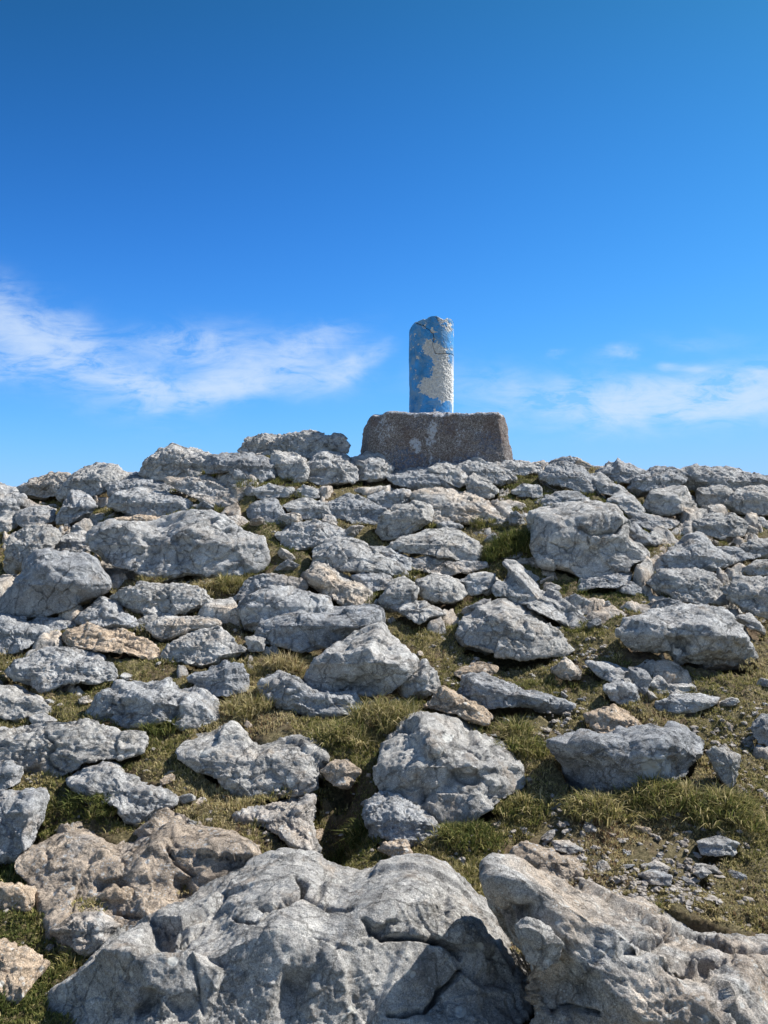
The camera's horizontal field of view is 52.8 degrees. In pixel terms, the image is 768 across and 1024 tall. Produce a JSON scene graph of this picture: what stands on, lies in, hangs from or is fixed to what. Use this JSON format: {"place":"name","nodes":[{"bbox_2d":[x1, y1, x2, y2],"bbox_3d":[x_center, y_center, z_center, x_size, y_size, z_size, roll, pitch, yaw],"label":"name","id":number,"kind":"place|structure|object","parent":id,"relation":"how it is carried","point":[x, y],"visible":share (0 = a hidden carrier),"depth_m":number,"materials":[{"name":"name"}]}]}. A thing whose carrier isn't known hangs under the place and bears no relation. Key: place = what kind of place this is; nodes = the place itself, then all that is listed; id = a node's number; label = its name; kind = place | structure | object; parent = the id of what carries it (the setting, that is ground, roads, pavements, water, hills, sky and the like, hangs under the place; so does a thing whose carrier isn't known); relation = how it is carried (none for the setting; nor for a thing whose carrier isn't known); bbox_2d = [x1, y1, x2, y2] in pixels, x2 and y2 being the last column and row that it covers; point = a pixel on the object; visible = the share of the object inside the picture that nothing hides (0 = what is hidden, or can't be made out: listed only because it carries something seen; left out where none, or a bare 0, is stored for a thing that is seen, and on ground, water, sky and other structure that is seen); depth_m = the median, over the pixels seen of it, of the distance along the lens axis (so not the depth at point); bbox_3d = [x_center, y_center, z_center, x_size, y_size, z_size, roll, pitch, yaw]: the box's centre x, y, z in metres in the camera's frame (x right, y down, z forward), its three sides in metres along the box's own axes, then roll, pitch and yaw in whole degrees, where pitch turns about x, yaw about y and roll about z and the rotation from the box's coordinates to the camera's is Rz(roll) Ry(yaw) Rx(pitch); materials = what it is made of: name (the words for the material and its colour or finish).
{"place":"outdoors","nodes":[
{"label":"outdoors","id":0,"kind":"place"},
{"bbox_2d":[0,457,767,1023],"bbox_3d":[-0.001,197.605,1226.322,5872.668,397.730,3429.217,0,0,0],"label":"ground","id":1,"kind":"structure","parent":0,"point":[646,851],"depth_m":3.88,"materials":[{"name":"soil"}]},
{"bbox_2d":[0,881,36,914],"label":"rock","id":2,"kind":"object","parent":1,"relation":"on","point":[13,894],"visible":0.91,"depth_m":2.71,"materials":[{"name":"beige stone"}]},
{"bbox_2d":[0,787,49,867],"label":"boulder","id":3,"kind":"object","parent":1,"relation":"on","point":[22,814],"visible":0.96,"depth_m":3.08,"materials":[{"name":"grey stone"}]},
{"bbox_2d":[0,938,49,1010],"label":"rock","id":4,"kind":"object","parent":1,"relation":"on","point":[23,968],"visible":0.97,"depth_m":2.38,"materials":[{"name":"beige stone"}]},
{"bbox_2d":[0,718,148,784],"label":"rock slab","id":5,"kind":"object","parent":1,"relation":"on","point":[65,748],"visible":0.94,"depth_m":3.63,"materials":[{"name":"grey stone"}]},
{"bbox_2d":[56,789,128,818],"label":"grass tussock","id":6,"kind":"object","parent":1,"relation":"on","point":[112,810],"depth_m":3.26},
{"bbox_2d":[61,622,166,664],"bbox_3d":[-1.663,0.805,4.741,0.755,0.220,0.336,0,0,34],"label":"rock slab","id":7,"kind":"object","parent":1,"relation":"on","point":[90,636],"visible":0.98,"depth_m":4.73,"materials":[{"name":"beige stone"}]},
{"bbox_2d":[65,761,178,826],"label":"rock","id":8,"kind":"object","parent":1,"relation":"on","point":[143,801],"visible":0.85,"depth_m":3.31,"materials":[{"name":"grey stone"}]},
{"bbox_2d":[14,807,261,964],"bbox_3d":[-0.925,1.380,2.889,0.935,0.322,0.784,0,0,0],"label":"boulder","id":9,"kind":"object","parent":1,"relation":"on","point":[162,858],"visible":0.62,"depth_m":2.84,"materials":[{"name":"beige stone"}]},
{"bbox_2d":[48,910,120,957],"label":"rock","id":10,"kind":"object","parent":9,"relation":"on","point":[81,933],"visible":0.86,"depth_m":2.53,"materials":[{"name":"stone"}]},
{"bbox_2d":[186,660,249,696],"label":"rock","id":11,"kind":"object","parent":1,"relation":"on","point":[223,677],"visible":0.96,"depth_m":4.22,"materials":[{"name":"grey stone"}]},
{"bbox_2d":[213,687,284,719],"bbox_3d":[-0.723,0.987,4.046,0.437,0.155,0.371,0,0,0],"label":"grass tussock","id":12,"kind":"object","parent":1,"relation":"on","point":[245,702],"depth_m":4.02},
{"bbox_2d":[231,793,321,852],"bbox_3d":[-0.368,1.312,3.264,0.422,0.183,0.384,0,0,41],"label":"rock slab","id":13,"kind":"object","parent":1,"relation":"on","point":[289,821],"visible":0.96,"depth_m":3.20,"materials":[{"name":"stone"}]},
{"bbox_2d":[45,847,534,1023],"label":"boulder","id":14,"kind":"object","parent":1,"relation":"on","point":[283,935],"visible":0.94,"depth_m":2.22,"materials":[{"name":"grey stone"}]},
{"bbox_2d":[257,670,363,719],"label":"rock","id":15,"kind":"object","parent":1,"relation":"on","point":[305,698],"visible":0.89,"depth_m":4.04,"materials":[{"name":"grey stone"}]},
{"bbox_2d":[305,716,375,748],"bbox_3d":[-0.220,1.057,3.753,0.400,0.123,0.373,0,0,0],"label":"grass tussock","id":16,"kind":"object","parent":1,"relation":"on","point":[342,726],"depth_m":3.74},
{"bbox_2d":[320,759,361,788],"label":"rock","id":17,"kind":"object","parent":1,"relation":"on","point":[342,774],"visible":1,"depth_m":3.47,"materials":[{"name":"beige stone"}]},
{"bbox_2d":[324,813,368,864],"bbox_3d":[-0.114,1.371,3.244,0.389,0.235,0.294,0,0,0],"label":"grass tussock","id":18,"kind":"object","parent":1,"relation":"on","point":[353,835],"depth_m":3.23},
{"bbox_2d":[338,691,420,733],"bbox_3d":[0.016,1.001,3.894,0.537,0.181,0.441,0,0,-13],"label":"grass tussock","id":19,"kind":"object","parent":1,"relation":"on","point":[388,714],"depth_m":3.89,"materials":[{"name":"plant"}]},
{"bbox_2d":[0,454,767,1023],"bbox_3d":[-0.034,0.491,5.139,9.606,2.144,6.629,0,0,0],"label":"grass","id":20,"kind":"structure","parent":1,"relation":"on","point":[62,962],"depth_m":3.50,"materials":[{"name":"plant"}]},
{"bbox_2d":[0,451,767,803],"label":"bedrock","id":21,"kind":"structure","parent":1,"relation":"on","point":[644,571],"depth_m":5.50,"materials":[{"name":"stone"}]},
{"bbox_2d":[0,612,49,654],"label":"rock","id":22,"kind":"object","parent":21,"relation":"on","point":[20,634],"visible":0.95,"depth_m":4.81,"materials":[{"name":"grey stone"}]},
{"bbox_2d":[0,684,51,722],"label":"rock","id":23,"kind":"object","parent":21,"relation":"on","point":[17,702],"visible":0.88,"depth_m":4.07,"materials":[{"name":"grey stone"}]},
{"bbox_2d":[3,522,61,574],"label":"rock","id":24,"kind":"object","parent":21,"relation":"on","point":[22,544],"visible":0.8,"depth_m":5.91,"materials":[{"name":"grey stone"}]},
{"bbox_2d":[14,504,56,527],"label":"rock","id":25,"kind":"object","parent":21,"relation":"on","point":[34,514],"visible":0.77,"depth_m":6.73,"materials":[{"name":"stone"}]},
{"bbox_2d":[16,471,70,500],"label":"rock","id":26,"kind":"object","parent":21,"relation":"on","point":[45,486],"visible":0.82,"depth_m":7.48,"materials":[{"name":"stone"}]},
{"bbox_2d":[0,548,111,619],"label":"boulder","id":27,"kind":"object","parent":21,"relation":"on","point":[49,582],"visible":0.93,"depth_m":5.11,"materials":[{"name":"grey stone"}]},
{"bbox_2d":[4,646,117,694],"bbox_3d":[-1.856,0.912,4.449,0.537,0.225,0.506,0,0,-34],"label":"rock slab","id":28,"kind":"object","parent":21,"relation":"on","point":[48,669],"visible":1,"depth_m":4.38,"materials":[{"name":"grey stone"}]},
{"bbox_2d":[55,489,97,525],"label":"rock","id":29,"kind":"object","parent":21,"relation":"on","point":[77,505],"visible":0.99,"depth_m":6.67,"materials":[{"name":"grey stone"}]},
{"bbox_2d":[56,462,129,502],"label":"rock","id":30,"kind":"object","parent":21,"relation":"on","point":[91,480],"visible":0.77,"depth_m":7.22,"materials":[{"name":"grey stone"}]},
{"bbox_2d":[75,596,145,631],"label":"rock","id":31,"kind":"object","parent":21,"relation":"on","point":[103,611],"visible":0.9,"depth_m":4.97,"materials":[{"name":"grey stone"}]},
{"bbox_2d":[103,471,180,496],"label":"rock","id":32,"kind":"object","parent":21,"relation":"on","point":[132,480],"visible":0.52,"depth_m":7.11,"materials":[{"name":"grey stone"}]},
{"bbox_2d":[138,443,210,481],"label":"rock","id":33,"kind":"object","parent":32,"relation":"on","point":[172,460],"visible":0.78,"depth_m":7.28,"materials":[{"name":"grey stone"}]},
{"bbox_2d":[107,487,193,515],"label":"rock","id":34,"kind":"object","parent":21,"relation":"on","point":[138,500],"visible":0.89,"depth_m":6.62,"materials":[{"name":"grey stone"}]},
{"bbox_2d":[110,580,213,617],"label":"rock","id":35,"kind":"object","parent":21,"relation":"on","point":[143,598],"visible":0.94,"depth_m":5.12,"materials":[{"name":"grey stone"}]},
{"bbox_2d":[85,509,270,581],"bbox_3d":[-1.549,0.245,5.894,1.422,0.543,0.742,0,0,0],"label":"boulder","id":36,"kind":"object","parent":21,"relation":"on","point":[210,543],"visible":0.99,"depth_m":5.68,"materials":[{"name":"grey stone"}]},
{"bbox_2d":[145,615,222,641],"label":"rock","id":37,"kind":"object","parent":21,"relation":"on","point":[162,628],"visible":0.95,"depth_m":4.82,"materials":[{"name":"stone"}]},
{"bbox_2d":[163,474,238,508],"bbox_3d":[-1.562,-0.187,6.852,0.795,0.330,0.423,0,0,39],"label":"rock slab","id":38,"kind":"object","parent":21,"relation":"on","point":[210,489],"visible":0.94,"depth_m":6.79,"materials":[{"name":"stone"}]},
{"bbox_2d":[161,625,246,667],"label":"rock","id":39,"kind":"object","parent":21,"relation":"on","point":[209,646],"visible":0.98,"depth_m":4.58,"materials":[{"name":"grey stone"}]},
{"bbox_2d":[202,452,279,483],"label":"rock","id":40,"kind":"object","parent":21,"relation":"on","point":[240,466],"visible":0.93,"depth_m":6.95,"materials":[{"name":"grey stone"}]},
{"bbox_2d":[175,720,329,804],"bbox_3d":[-0.623,1.181,3.674,0.773,0.274,0.517,0,0,26],"label":"boulder","id":41,"kind":"object","parent":21,"relation":"on","point":[231,756],"visible":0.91,"depth_m":3.51,"materials":[{"name":"grey stone"}]},
{"bbox_2d":[234,573,307,600],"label":"rock","id":42,"kind":"object","parent":21,"relation":"on","point":[250,585],"visible":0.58,"depth_m":5.26,"materials":[{"name":"stone"}]},
{"bbox_2d":[236,585,333,631],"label":"boulder","id":43,"kind":"object","parent":21,"relation":"on","point":[254,609],"visible":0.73,"depth_m":4.94,"materials":[{"name":"grey stone"}]},
{"bbox_2d":[282,497,333,519],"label":"rock","id":44,"kind":"object","parent":21,"relation":"on","point":[307,508],"visible":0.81,"depth_m":6.38,"materials":[{"name":"grey stone"}]},
{"bbox_2d":[268,429,350,459],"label":"rock","id":45,"kind":"object","parent":21,"relation":"on","point":[308,444],"visible":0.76,"depth_m":7.57,"materials":[{"name":"grey stone"}]},
{"bbox_2d":[274,519,353,550],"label":"rock","id":46,"kind":"object","parent":21,"relation":"on","point":[307,535],"visible":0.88,"depth_m":5.98,"materials":[{"name":"grey stone"}]},
{"bbox_2d":[254,603,385,652],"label":"boulder","id":47,"kind":"object","parent":21,"relation":"on","point":[301,631],"visible":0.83,"depth_m":4.69,"materials":[{"name":"grey stone"}]},
{"bbox_2d":[307,475,343,485],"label":"rock slab","id":48,"kind":"object","parent":21,"relation":"on","point":[317,480],"visible":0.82,"depth_m":6.91,"materials":[{"name":"grey stone"}]},
{"bbox_2d":[306,450,358,485],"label":"rock","id":49,"kind":"object","parent":48,"relation":"on","point":[332,464],"visible":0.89,"depth_m":7.00,"materials":[{"name":"grey stone"}]},
{"bbox_2d":[301,561,374,605],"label":"rock","id":50,"kind":"object","parent":21,"relation":"on","point":[341,588],"visible":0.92,"depth_m":5.25,"materials":[{"name":"stone"}]},
{"bbox_2d":[327,493,387,525],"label":"rock","id":51,"kind":"object","parent":21,"relation":"on","point":[351,508],"visible":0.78,"depth_m":6.37,"materials":[{"name":"grey stone"}]},
{"bbox_2d":[312,536,409,577],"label":"boulder","id":52,"kind":"object","parent":21,"relation":"on","point":[347,554],"visible":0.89,"depth_m":5.58,"materials":[{"name":"grey stone"}]},
{"bbox_2d":[304,621,419,697],"bbox_3d":[-0.086,0.834,4.407,0.624,0.360,0.500,0,0,17],"label":"boulder","id":53,"kind":"object","parent":21,"relation":"on","point":[376,658],"visible":0.93,"depth_m":4.24,"materials":[{"name":"grey stone"}]},
{"bbox_2d":[350,451,394,481],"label":"rock","id":54,"kind":"object","parent":21,"relation":"on","point":[374,467],"visible":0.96,"depth_m":7.10,"materials":[{"name":"grey stone"}]},
{"bbox_2d":[377,575,418,612],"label":"rock","id":55,"kind":"object","parent":21,"relation":"on","point":[398,592],"visible":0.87,"depth_m":5.15,"materials":[{"name":"grey stone"}]},
{"bbox_2d":[385,466,458,490],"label":"rock","id":56,"kind":"object","parent":21,"relation":"on","point":[417,478],"visible":0.84,"depth_m":6.94,"materials":[{"name":"grey stone"}]},
{"bbox_2d":[397,600,446,624],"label":"rock","id":57,"kind":"object","parent":21,"relation":"on","point":[418,612],"visible":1,"depth_m":5.01,"materials":[{"name":"grey stone"}]},
{"bbox_2d":[389,526,482,560],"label":"boulder","id":58,"kind":"object","parent":21,"relation":"on","point":[446,542],"visible":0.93,"depth_m":5.79,"materials":[{"name":"grey stone"}]},
{"bbox_2d":[360,316,514,491],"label":"survey pillar","id":59,"kind":"structure","parent":21,"relation":"on","point":[430,428],"depth_m":7.38,"materials":[{"name":"concrete"}]},
{"bbox_2d":[372,710,525,825],"bbox_3d":[0.295,1.197,3.627,0.694,0.439,0.853,0,0,0],"label":"boulder","id":60,"kind":"object","parent":21,"relation":"on","point":[439,767],"visible":0.91,"depth_m":3.37,"materials":[{"name":"grey stone"}]},
{"bbox_2d":[423,685,493,725],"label":"rock","id":61,"kind":"object","parent":21,"relation":"on","point":[444,699],"visible":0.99,"depth_m":3.99,"materials":[{"name":"beige stone"}]},
{"bbox_2d":[409,487,508,528],"bbox_3d":[0.589,-0.042,6.484,0.677,0.355,0.696,0,0,-22],"label":"rock slab","id":62,"kind":"object","parent":21,"relation":"on","point":[452,505],"visible":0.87,"depth_m":6.37,"materials":[{"name":"stone"}]},
{"bbox_2d":[485,523,532,555],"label":"bush","id":63,"kind":"object","parent":21,"relation":"on","point":[521,537],"visible":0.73,"depth_m":5.82,"materials":[{"name":"green plant"}]},
{"bbox_2d":[455,598,574,660],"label":"boulder","id":64,"kind":"object","parent":21,"relation":"on","point":[503,628],"visible":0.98,"depth_m":4.66,"materials":[{"name":"grey stone"}]},
{"bbox_2d":[457,672,575,714],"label":"boulder","id":65,"kind":"object","parent":21,"relation":"on","point":[487,691],"visible":0.94,"depth_m":4.07,"materials":[{"name":"grey stone"}]},
{"bbox_2d":[538,461,596,494],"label":"rock","id":66,"kind":"object","parent":21,"relation":"on","point":[567,475],"visible":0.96,"depth_m":6.88,"materials":[{"name":"grey stone"}]},
{"bbox_2d":[526,498,649,578],"bbox_3d":[1.539,0.197,5.896,0.932,0.629,0.810,0,0,0],"label":"boulder","id":67,"kind":"object","parent":21,"relation":"on","point":[583,538],"visible":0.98,"depth_m":5.61,"materials":[{"name":"grey stone"}]},
{"bbox_2d":[585,660,632,683],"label":"rock slab","id":68,"kind":"object","parent":21,"relation":"on","point":[610,672],"visible":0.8,"depth_m":4.35,"materials":[{"name":"grey stone"}]},
{"bbox_2d":[583,703,641,732],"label":"rock","id":69,"kind":"object","parent":21,"relation":"on","point":[605,719],"visible":0.81,"depth_m":3.89,"materials":[{"name":"beige stone"}]},
{"bbox_2d":[546,721,704,795],"bbox_3d":[1.163,1.171,3.567,0.861,0.372,0.387,0,0,-14],"label":"boulder","id":70,"kind":"object","parent":21,"relation":"on","point":[588,759],"visible":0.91,"depth_m":3.44,"materials":[{"name":"grey stone"}]},
{"bbox_2d":[643,485,693,516],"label":"boulder","id":71,"kind":"object","parent":21,"relation":"on","point":[673,500],"visible":0.97,"depth_m":6.60,"materials":[{"name":"grey stone"}]},
{"bbox_2d":[615,602,758,670],"bbox_3d":[1.862,0.772,4.625,0.994,0.436,0.531,0,0,0],"label":"boulder","id":72,"kind":"object","parent":21,"relation":"on","point":[705,636],"visible":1,"depth_m":4.51,"materials":[{"name":"grey stone"}]},
{"bbox_2d":[654,693,719,713],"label":"rock","id":73,"kind":"object","parent":21,"relation":"on","point":[683,703],"visible":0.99,"depth_m":4.05,"materials":[{"name":"grey stone"}]},
{"bbox_2d":[646,567,728,605],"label":"rock","id":74,"kind":"object","parent":21,"relation":"on","point":[694,585],"visible":0.94,"depth_m":5.30,"materials":[{"name":"grey stone"}]},
{"bbox_2d":[654,531,738,571],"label":"rock","id":75,"kind":"object","parent":21,"relation":"on","point":[699,550],"visible":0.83,"depth_m":5.70,"materials":[{"name":"grey stone"}]},
{"bbox_2d":[692,512,748,539],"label":"rock","id":76,"kind":"object","parent":21,"relation":"on","point":[720,526],"visible":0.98,"depth_m":6.29,"materials":[{"name":"grey stone"}]},
{"bbox_2d":[677,463,767,491],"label":"rock","id":77,"kind":"object","parent":21,"relation":"on","point":[732,478],"visible":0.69,"depth_m":7.07,"materials":[{"name":"grey stone"}]},
{"bbox_2d":[719,575,767,619],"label":"boulder","id":78,"kind":"object","parent":21,"relation":"on","point":[746,594],"visible":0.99,"depth_m":5.12,"materials":[{"name":"grey stone"}]},
{"bbox_2d":[723,484,767,515],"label":"boulder","id":79,"kind":"object","parent":21,"relation":"on","point":[744,500],"visible":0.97,"depth_m":6.75,"materials":[{"name":"grey stone"}]},
{"bbox_2d":[0,478,767,953],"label":"gravel","id":80,"kind":"structure","parent":1,"relation":"on","point":[678,884],"depth_m":3.10,"materials":[{"name":"stone"}]},
{"bbox_2d":[85,677,219,730],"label":"rock","id":81,"kind":"object","parent":80,"relation":"on","point":[128,704],"visible":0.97,"depth_m":3.98,"materials":[{"name":"grey stone"}]},
{"bbox_2d":[361,789,441,847],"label":"rock","id":82,"kind":"object","parent":1,"relation":"on","point":[387,815],"visible":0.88,"depth_m":3.13,"materials":[{"name":"grey stone"}]},
{"bbox_2d":[375,500,433,540],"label":"boulder","id":83,"kind":"object","parent":1,"relation":"on","point":[395,521],"visible":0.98,"depth_m":6.08,"materials":[{"name":"grey stone"}]},
{"bbox_2d":[396,658,440,699],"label":"rock","id":84,"kind":"object","parent":1,"relation":"on","point":[423,680],"visible":0.8,"depth_m":4.19,"materials":[{"name":"grey stone"}]},
{"bbox_2d":[415,573,467,604],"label":"rock","id":85,"kind":"object","parent":1,"relation":"on","point":[437,588],"visible":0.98,"depth_m":5.25,"materials":[{"name":"grey stone"}]},
{"bbox_2d":[411,555,488,575],"bbox_3d":[0.478,0.392,5.675,0.544,0.174,0.337,0,0,-26],"label":"rock slab","id":86,"kind":"object","parent":1,"relation":"on","point":[428,564],"visible":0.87,"depth_m":5.63,"materials":[{"name":"stone"}]},
{"bbox_2d":[427,816,510,850],"bbox_3d":[0.341,1.279,3.098,0.403,0.106,0.272,0,0,0],"label":"grass tussock","id":87,"kind":"object","parent":1,"relation":"on","point":[457,832],"depth_m":3.08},
{"bbox_2d":[457,457,517,485],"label":"rock","id":88,"kind":"object","parent":1,"relation":"on","point":[495,474],"visible":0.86,"depth_m":7.05,"materials":[{"name":"grey stone"}]},
{"bbox_2d":[489,730,551,758],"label":"grass tussock","id":89,"kind":"object","parent":1,"relation":"on","point":[533,745],"depth_m":3.68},
{"bbox_2d":[491,786,563,824],"bbox_3d":[0.592,1.245,3.309,0.430,0.127,0.290,0,0,0],"label":"grass tussock","id":90,"kind":"object","parent":1,"relation":"on","point":[525,799],"depth_m":3.30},
{"bbox_2d":[491,559,588,631],"bbox_3d":[1.051,0.561,5.198,0.569,0.463,0.682,0,0,-27],"label":"rock slab","id":91,"kind":"object","parent":1,"relation":"on","point":[519,584],"visible":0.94,"depth_m":5.13,"materials":[{"name":"grey stone"}]},
{"bbox_2d":[509,841,583,883],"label":"rock","id":92,"kind":"object","parent":1,"relation":"on","point":[553,862],"visible":0.72,"depth_m":2.90,"materials":[{"name":"beige stone"}]},
{"bbox_2d":[557,787,646,827],"bbox_3d":[0.923,1.236,3.262,0.407,0.134,0.292,0,0,0],"label":"grass tussock","id":93,"kind":"object","parent":1,"relation":"on","point":[576,804],"depth_m":3.24,"materials":[{"name":"plant"}]},
{"bbox_2d":[577,571,632,591],"bbox_3d":[1.591,0.484,5.479,0.512,0.150,0.276,0,0,-33],"label":"rock slab","id":94,"kind":"object","parent":1,"relation":"on","point":[613,580],"visible":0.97,"depth_m":5.43,"materials":[{"name":"grey stone"}]},
{"bbox_2d":[603,680,640,706],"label":"rock","id":95,"kind":"object","parent":1,"relation":"on","point":[619,692],"visible":0.97,"depth_m":4.10,"materials":[{"name":"grey stone"}]},
{"bbox_2d":[479,852,767,1023],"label":"boulder","id":96,"kind":"object","parent":1,"relation":"on","point":[631,960],"visible":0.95,"depth_m":2.07,"materials":[{"name":"stone"}]},
{"bbox_2d":[514,917,563,970],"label":"rock","id":97,"kind":"object","parent":96,"relation":"on","point":[542,943],"visible":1,"depth_m":1.98,"materials":[{"name":"grey stone"}]},
{"bbox_2d":[627,465,687,497],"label":"rock","id":98,"kind":"object","parent":1,"relation":"on","point":[644,484],"visible":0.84,"depth_m":6.94,"materials":[{"name":"grey stone"}]},
{"bbox_2d":[601,457,646,483],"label":"rock","id":99,"kind":"object","parent":98,"relation":"on","point":[618,471],"visible":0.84,"depth_m":7.17,"materials":[{"name":"grey stone"}]},
{"bbox_2d":[608,768,708,819],"bbox_3d":[1.177,1.208,3.349,0.516,0.160,0.397,0,0,0],"label":"grass tussock","id":100,"kind":"object","parent":1,"relation":"on","point":[650,787],"depth_m":3.31,"materials":[{"name":"plant"}]},
{"bbox_2d":[696,835,739,856],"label":"rock","id":101,"kind":"object","parent":1,"relation":"on","point":[717,845],"visible":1,"depth_m":3.04,"materials":[{"name":"grey stone"}]},
{"bbox_2d":[676,778,767,833],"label":"grass tussock","id":102,"kind":"object","parent":1,"relation":"on","point":[735,799],"depth_m":3.22,"materials":[{"name":"plant"}]},
{"bbox_2d":[706,745,740,788],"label":"rock","id":103,"kind":"object","parent":1,"relation":"on","point":[725,760],"visible":0.96,"depth_m":3.46,"materials":[{"name":"grey stone"}]},
{"bbox_2d":[0,0,767,486],"label":"sky","id":104,"kind":"structure","parent":0,"point":[223,223],"materials":[{"name":"blue"}]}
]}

